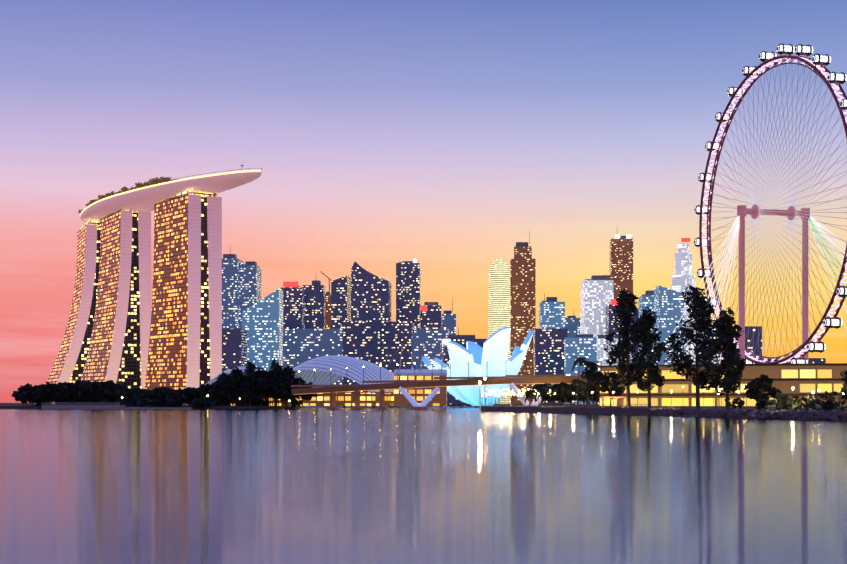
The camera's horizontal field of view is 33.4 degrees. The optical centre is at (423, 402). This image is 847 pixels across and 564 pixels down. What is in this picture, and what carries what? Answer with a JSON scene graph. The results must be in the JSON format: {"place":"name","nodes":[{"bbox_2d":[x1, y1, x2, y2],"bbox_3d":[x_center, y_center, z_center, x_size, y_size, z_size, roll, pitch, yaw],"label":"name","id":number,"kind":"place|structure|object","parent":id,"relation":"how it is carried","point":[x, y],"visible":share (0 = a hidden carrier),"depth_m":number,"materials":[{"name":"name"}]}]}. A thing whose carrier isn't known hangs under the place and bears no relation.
{"place":"outdoors","nodes":[
{"label":"outdoors","id":0,"kind":"place"},
{"bbox_2d":[77,177,170,213],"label":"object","id":1,"kind":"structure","parent":0,"point":[140,185],"depth_m":1356.30,"materials":[{"name":"plant"}]},
{"bbox_2d":[80,170,261,221],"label":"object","id":2,"kind":"structure","parent":0,"point":[145,199],"depth_m":1295.15,"materials":[{"name":"beige"}]},
{"bbox_2d":[152,165,261,183],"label":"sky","id":3,"kind":"structure","parent":2,"relation":"on","point":[206,173],"depth_m":1246.08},
{"bbox_2d":[205,367,257,404],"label":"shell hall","id":4,"kind":"structure","parent":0,"point":[213,380],"depth_m":998.80,"materials":[{"name":"concrete"}]},
{"bbox_2d":[0,403,573,408],"bbox_3d":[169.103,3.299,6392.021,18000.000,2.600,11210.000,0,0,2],"label":"shore","id":5,"kind":"structure","parent":0,"point":[13,406],"depth_m":819.67,"materials":[{"name":"black soil"}]},
{"bbox_2d":[12,359,317,407],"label":"shore trees","id":6,"kind":"object","parent":5,"relation":"on","point":[251,386],"visible":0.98,"depth_m":818.14,"materials":[{"name":"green plant"}]},
{"bbox_2d":[269,356,393,405],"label":"shell hall","id":7,"kind":"structure","parent":5,"relation":"on","point":[323,374],"depth_m":874.87,"materials":[{"name":"concrete"}]},
{"bbox_2d":[396,263,420,328],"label":"tower","id":8,"kind":"structure","parent":5,"relation":"on","point":[408,290],"depth_m":2378.27,"materials":[{"name":"blue glass"}]},
{"bbox_2d":[385,343,461,405],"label":"hall annex","id":9,"kind":"object","parent":5,"relation":"on","point":[420,395],"visible":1,"depth_m":864.66,"materials":[{"name":"white"}]},
{"bbox_2d":[422,327,533,405],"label":"lotus museum","id":10,"kind":"structure","parent":5,"relation":"on","point":[494,350],"depth_m":941.88,"materials":[{"name":"white"}]},
{"bbox_2d":[121,386,843,408],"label":"street lamps","id":11,"kind":"object","parent":5,"relation":"on","point":[509,395],"visible":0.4,"depth_m":640.33,"materials":[{"name":"grey"}]},
{"bbox_2d":[564,337,596,403],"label":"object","id":12,"kind":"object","parent":5,"relation":"on","point":[581,347],"visible":0.5,"depth_m":1772.40,"materials":[{"name":"blue glass"}]},
{"bbox_2d":[581,280,612,336],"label":"skyscraper","id":13,"kind":"structure","parent":5,"relation":"on","point":[596,296],"depth_m":2270.01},
{"bbox_2d":[597,338,625,403],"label":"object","id":14,"kind":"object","parent":5,"relation":"on","point":[602,353],"depth_m":1791.38,"materials":[{"name":"white"}]},
{"bbox_2d":[605,305,629,363],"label":"tower","id":15,"kind":"structure","parent":5,"relation":"on","point":[609,320],"depth_m":2219.44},
{"bbox_2d":[609,238,632,297],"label":"skyscraper","id":16,"kind":"structure","parent":5,"relation":"on","point":[621,258],"depth_m":2587.93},
{"bbox_2d":[630,311,637,364],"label":"tower","id":17,"kind":"structure","parent":5,"relation":"on","point":[635,318],"depth_m":2418.06,"materials":[{"name":"blue glass"}]},
{"bbox_2d":[638,296,653,360],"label":"tower","id":18,"kind":"structure","parent":5,"relation":"on","point":[644,302],"depth_m":2168.36,"materials":[{"name":"blue glass"}]},
{"bbox_2d":[654,285,683,364],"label":"tower","id":19,"kind":"structure","parent":5,"relation":"on","point":[668,306],"depth_m":2087.71,"materials":[{"name":"blue glass"}]},
{"bbox_2d":[671,243,694,363],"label":"octagonal tower","id":20,"kind":"structure","parent":5,"relation":"on","point":[682,277],"depth_m":2493.27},
{"bbox_2d":[710,326,761,363],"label":"building","id":21,"kind":"structure","parent":5,"relation":"on","point":[753,341],"depth_m":1468.74,"materials":[{"name":"glass"}]},
{"bbox_2d":[0,405,846,563],"bbox_3d":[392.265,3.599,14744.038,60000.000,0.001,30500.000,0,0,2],"label":"water","id":22,"kind":"structure","parent":0,"point":[395,485],"depth_m":59.83,"materials":[{"name":"liquid"}]},
{"bbox_2d":[35,224,100,404],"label":"hotel tower","id":23,"kind":"structure","parent":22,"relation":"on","point":[69,364],"depth_m":1470.32,"materials":[{"name":"brown"}]},
{"bbox_2d":[81,210,150,388],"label":"hotel tower","id":24,"kind":"structure","parent":22,"relation":"on","point":[118,350],"depth_m":1369.72,"materials":[{"name":"brown"}]},
{"bbox_2d":[41,403,191,408],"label":"quay","id":25,"kind":"structure","parent":22,"relation":"on","point":[76,406],"depth_m":781.41,"materials":[{"name":"concrete"}]},
{"bbox_2d":[144,194,221,404],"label":"hotel tower","id":26,"kind":"structure","parent":22,"relation":"on","point":[185,345],"depth_m":1269.59,"materials":[{"name":"brown"}]},
{"bbox_2d":[80,190,215,228],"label":"hotel crown floors","id":27,"kind":"structure","parent":26,"relation":"on","point":[195,192],"depth_m":1277.02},
{"bbox_2d":[222,258,243,328],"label":"skyscraper","id":28,"kind":"structure","parent":22,"relation":"on","point":[230,293],"depth_m":2305.80,"materials":[{"name":"blue glass"}]},
{"bbox_2d":[222,329,246,371],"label":"building","id":29,"kind":"structure","parent":22,"relation":"on","point":[234,347],"depth_m":1984.27,"materials":[{"name":"glass"}]},
{"bbox_2d":[239,265,260,328],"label":"skyscraper","id":30,"kind":"structure","parent":22,"relation":"on","point":[249,285],"depth_m":2315.53,"materials":[{"name":"blue glass"}]},
{"bbox_2d":[242,289,282,371],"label":"skyscraper","id":31,"kind":"structure","parent":22,"relation":"on","point":[262,322],"depth_m":2083.86,"materials":[{"name":"blue glass"}]},
{"bbox_2d":[281,287,304,328],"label":"skyscraper","id":32,"kind":"structure","parent":22,"relation":"on","point":[293,307],"depth_m":2333.45,"materials":[{"name":"blue glass"}]},
{"bbox_2d":[283,329,342,384],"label":"building","id":33,"kind":"structure","parent":22,"relation":"on","point":[300,346],"depth_m":2031.60,"materials":[{"name":"blue glass"}]},
{"bbox_2d":[302,285,324,328],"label":"tower","id":34,"kind":"structure","parent":22,"relation":"on","point":[314,306],"depth_m":2402.67,"materials":[{"name":"blue glass"}]},
{"bbox_2d":[325,295,330,328],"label":"skyscraper","id":35,"kind":"structure","parent":22,"relation":"on","point":[327,311],"depth_m":2482.08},
{"bbox_2d":[331,276,350,328],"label":"skyscraper","id":36,"kind":"structure","parent":22,"relation":"on","point":[340,299],"depth_m":2211.34,"materials":[{"name":"blue glass"}]},
{"bbox_2d":[351,262,390,321],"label":"skyscraper","id":37,"kind":"structure","parent":22,"relation":"on","point":[370,297],"depth_m":2149.95,"materials":[{"name":"blue glass"}]},
{"bbox_2d":[341,321,413,391],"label":"building","id":38,"kind":"structure","parent":22,"relation":"on","point":[378,343],"depth_m":2038.95,"materials":[{"name":"blue glass"}]},
{"bbox_2d":[412,329,448,368],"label":"building","id":39,"kind":"structure","parent":22,"relation":"on","point":[430,339],"depth_m":2017.50,"materials":[{"name":"blue glass"}]},
{"bbox_2d":[420,306,440,328],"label":"tower","id":40,"kind":"structure","parent":22,"relation":"on","point":[430,317],"depth_m":2277.25,"materials":[{"name":"blue glass"}]},
{"bbox_2d":[441,314,455,334],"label":"tower","id":41,"kind":"structure","parent":22,"relation":"on","point":[448,321],"depth_m":2336.53,"materials":[{"name":"blue glass"}]},
{"bbox_2d":[291,357,610,409],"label":"road bridge","id":42,"kind":"structure","parent":22,"relation":"on","point":[402,385],"depth_m":715.38,"materials":[{"name":"concrete"}]},
{"bbox_2d":[440,339,486,403],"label":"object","id":43,"kind":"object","parent":22,"relation":"on","point":[451,399],"visible":0.21,"depth_m":1875.47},
{"bbox_2d":[489,258,509,403],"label":"round tower","id":44,"kind":"structure","parent":22,"relation":"on","point":[499,294],"depth_m":2480.60,"materials":[{"name":"beige metal"}]},
{"bbox_2d":[510,246,535,403],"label":"brown tower","id":45,"kind":"structure","parent":22,"relation":"on","point":[522,293],"depth_m":2532.95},
{"bbox_2d":[534,328,566,403],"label":"building","id":46,"kind":"structure","parent":22,"relation":"on","point":[549,344],"depth_m":2052.60,"materials":[{"name":"glass"}]},
{"bbox_2d":[539,302,564,328],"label":"tower","id":47,"kind":"structure","parent":22,"relation":"on","point":[551,314],"depth_m":2272.05,"materials":[{"name":"blue glass"}]},
{"bbox_2d":[565,318,579,336],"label":"tower","id":48,"kind":"structure","parent":22,"relation":"on","point":[572,325],"depth_m":2390.88,"materials":[{"name":"blue glass"}]},
{"bbox_2d":[479,404,846,419],"bbox_3d":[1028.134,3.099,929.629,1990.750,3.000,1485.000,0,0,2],"label":"promenade","id":49,"kind":"structure","parent":22,"relation":"on","point":[615,410],"depth_m":458.85,"materials":[{"name":"grey concrete"}]},
{"bbox_2d":[529,374,599,405],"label":"bushes","id":50,"kind":"object","parent":49,"relation":"on","point":[583,399],"visible":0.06,"depth_m":748.22,"materials":[{"name":"black plant"}]},
{"bbox_2d":[478,377,793,412],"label":"promenade lamps and rail","id":51,"kind":"object","parent":49,"relation":"on","point":[602,397],"visible":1,"depth_m":432.80,"materials":[{"name":"yellow"}]},
{"bbox_2d":[521,357,846,406],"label":"palm trees","id":52,"kind":"object","parent":49,"relation":"on","point":[589,364],"visible":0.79,"depth_m":487.41,"materials":[{"name":"black plant"}]},
{"bbox_2d":[541,284,846,409],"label":"trees","id":53,"kind":"object","parent":49,"relation":"on","point":[725,332],"visible":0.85,"depth_m":375.64,"materials":[{"name":"green plant"}]},
{"bbox_2d":[598,363,846,405],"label":"terminal building","id":54,"kind":"structure","parent":49,"relation":"on","point":[803,379],"depth_m":650.60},
{"bbox_2d":[647,407,846,420],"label":"shore rocks","id":55,"kind":"object","parent":49,"relation":"on","point":[832,415],"visible":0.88,"depth_m":320.59,"materials":[{"name":"grey stone"}]},
{"bbox_2d":[655,215,846,364],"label":"support cables","id":56,"kind":"object","parent":49,"relation":"on","point":[735,225],"visible":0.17,"depth_m":695.33,"materials":[{"name":"white metal"}]},
{"bbox_2d":[699,55,846,363],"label":"observation wheel","id":57,"kind":"object","parent":49,"relation":"on","point":[755,212],"visible":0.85,"depth_m":698.54,"materials":[{"name":"white"}]},
{"bbox_2d":[708,56,842,363],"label":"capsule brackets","id":58,"kind":"object","parent":57,"relation":"attached to","point":[842,109],"visible":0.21,"depth_m":663.33,"materials":[{"name":"black metal"}]},
{"bbox_2d":[694,237,706,246],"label":"ferris wheel capsule","id":59,"kind":"object","parent":58,"relation":"attached to","point":[696,242],"visible":0.52,"depth_m":773.89,"materials":[{"name":"grey"}]},
{"bbox_2d":[694,205,707,214],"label":"ferris wheel capsule","id":60,"kind":"object","parent":58,"relation":"attached to","point":[697,209],"visible":0.46,"depth_m":773.10,"materials":[{"name":"grey"}]},
{"bbox_2d":[697,268,710,277],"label":"ferris wheel capsule","id":61,"kind":"object","parent":58,"relation":"attached to","point":[699,273],"visible":0.52,"depth_m":770.56,"materials":[{"name":"grey"}]},
{"bbox_2d":[698,172,711,182],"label":"ferris wheel capsule","id":62,"kind":"object","parent":58,"relation":"attached to","point":[700,177],"visible":0.58,"depth_m":768.98,"materials":[{"name":"grey"}]},
{"bbox_2d":[705,141,719,151],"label":"ferris wheel capsule","id":63,"kind":"object","parent":58,"relation":"attached to","point":[708,145],"visible":0.56,"depth_m":761.06,"materials":[{"name":"grey"}]},
{"bbox_2d":[715,112,730,122],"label":"ferris wheel capsule","id":64,"kind":"object","parent":58,"relation":"hanging from","point":[718,115],"visible":0.62,"depth_m":749.91,"materials":[{"name":"grey"}]},
{"bbox_2d":[727,86,743,96],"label":"ferris wheel capsule","id":65,"kind":"object","parent":58,"relation":"hanging from","point":[731,91],"visible":0.52,"depth_m":736.24,"materials":[{"name":"grey"}]},
{"bbox_2d":[742,66,758,75],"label":"ferris wheel capsule","id":66,"kind":"object","parent":58,"relation":"hanging from","point":[746,70],"visible":0.58,"depth_m":720.47,"materials":[{"name":"grey"}]},
{"bbox_2d":[758,51,776,61],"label":"ferris wheel capsule","id":67,"kind":"object","parent":58,"relation":"attached to","point":[764,56],"visible":0.85,"depth_m":703.79,"materials":[{"name":"grey"}]},
{"bbox_2d":[776,43,794,54],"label":"ferris wheel capsule","id":68,"kind":"object","parent":58,"relation":"attached to","point":[781,48],"visible":0.92,"depth_m":686.97,"materials":[{"name":"grey"}]},
{"bbox_2d":[789,357,807,363],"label":"ferris wheel capsule","id":69,"kind":"object","parent":58,"relation":"hanging from","point":[797,360],"visible":0.6,"depth_m":675.31,"materials":[{"name":"grey"}]},
{"bbox_2d":[794,44,812,55],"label":"ferris wheel capsule","id":70,"kind":"object","parent":58,"relation":"hanging from","point":[801,49],"visible":1,"depth_m":670.46,"materials":[{"name":"grey"}]},
{"bbox_2d":[806,341,825,352],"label":"ferris wheel capsule","id":71,"kind":"object","parent":58,"relation":"hanging from","point":[819,346],"visible":1,"depth_m":659.75,"materials":[{"name":"grey"}]},
{"bbox_2d":[812,53,830,65],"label":"ferris wheel capsule","id":72,"kind":"object","parent":58,"relation":"hanging from","point":[820,59],"visible":1,"depth_m":655.40,"materials":[{"name":"grey"}]},
{"bbox_2d":[823,317,842,328],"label":"ferris wheel capsule","id":73,"kind":"object","parent":58,"relation":"attached to","point":[831,322],"visible":1,"depth_m":645.98,"materials":[{"name":"grey"}]},
{"bbox_2d":[827,72,846,83],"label":"ferris wheel capsule","id":74,"kind":"object","parent":58,"relation":"hanging from","point":[834,77],"visible":1,"depth_m":642.41,"materials":[{"name":"grey"}]},
{"bbox_2d":[836,286,846,296],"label":"ferris wheel capsule","id":75,"kind":"object","parent":58,"relation":"attached to","point":[841,291],"visible":1,"depth_m":634.51,"materials":[{"name":"grey"}]},
{"bbox_2d":[840,98,846,109],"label":"ferris wheel capsule","id":76,"kind":"object","parent":58,"relation":"attached to","point":[843,104],"visible":1,"depth_m":631.99,"materials":[{"name":"grey"}]},
{"bbox_2d":[762,358,825,363],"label":"building","id":77,"kind":"structure","parent":22,"relation":"on","point":[816,360],"depth_m":2262.51,"materials":[{"name":"purple"}]},
{"bbox_2d":[223,231,653,338],"bbox_3d":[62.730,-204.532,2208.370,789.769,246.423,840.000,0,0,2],"label":"rooftop structures","id":78,"kind":"object","parent":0,"point":[548,299],"visible":0.52,"depth_m":2289.49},
{"bbox_2d":[283,235,689,344],"bbox_3d":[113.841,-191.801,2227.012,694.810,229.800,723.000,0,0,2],"label":"rooftop signs","id":79,"kind":"object","parent":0,"point":[423,308],"visible":0.75,"depth_m":2324.44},
{"bbox_2d":[606,277,619,298],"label":"building","id":80,"kind":"structure","parent":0,"point":[616,286],"depth_m":2308.67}
]}

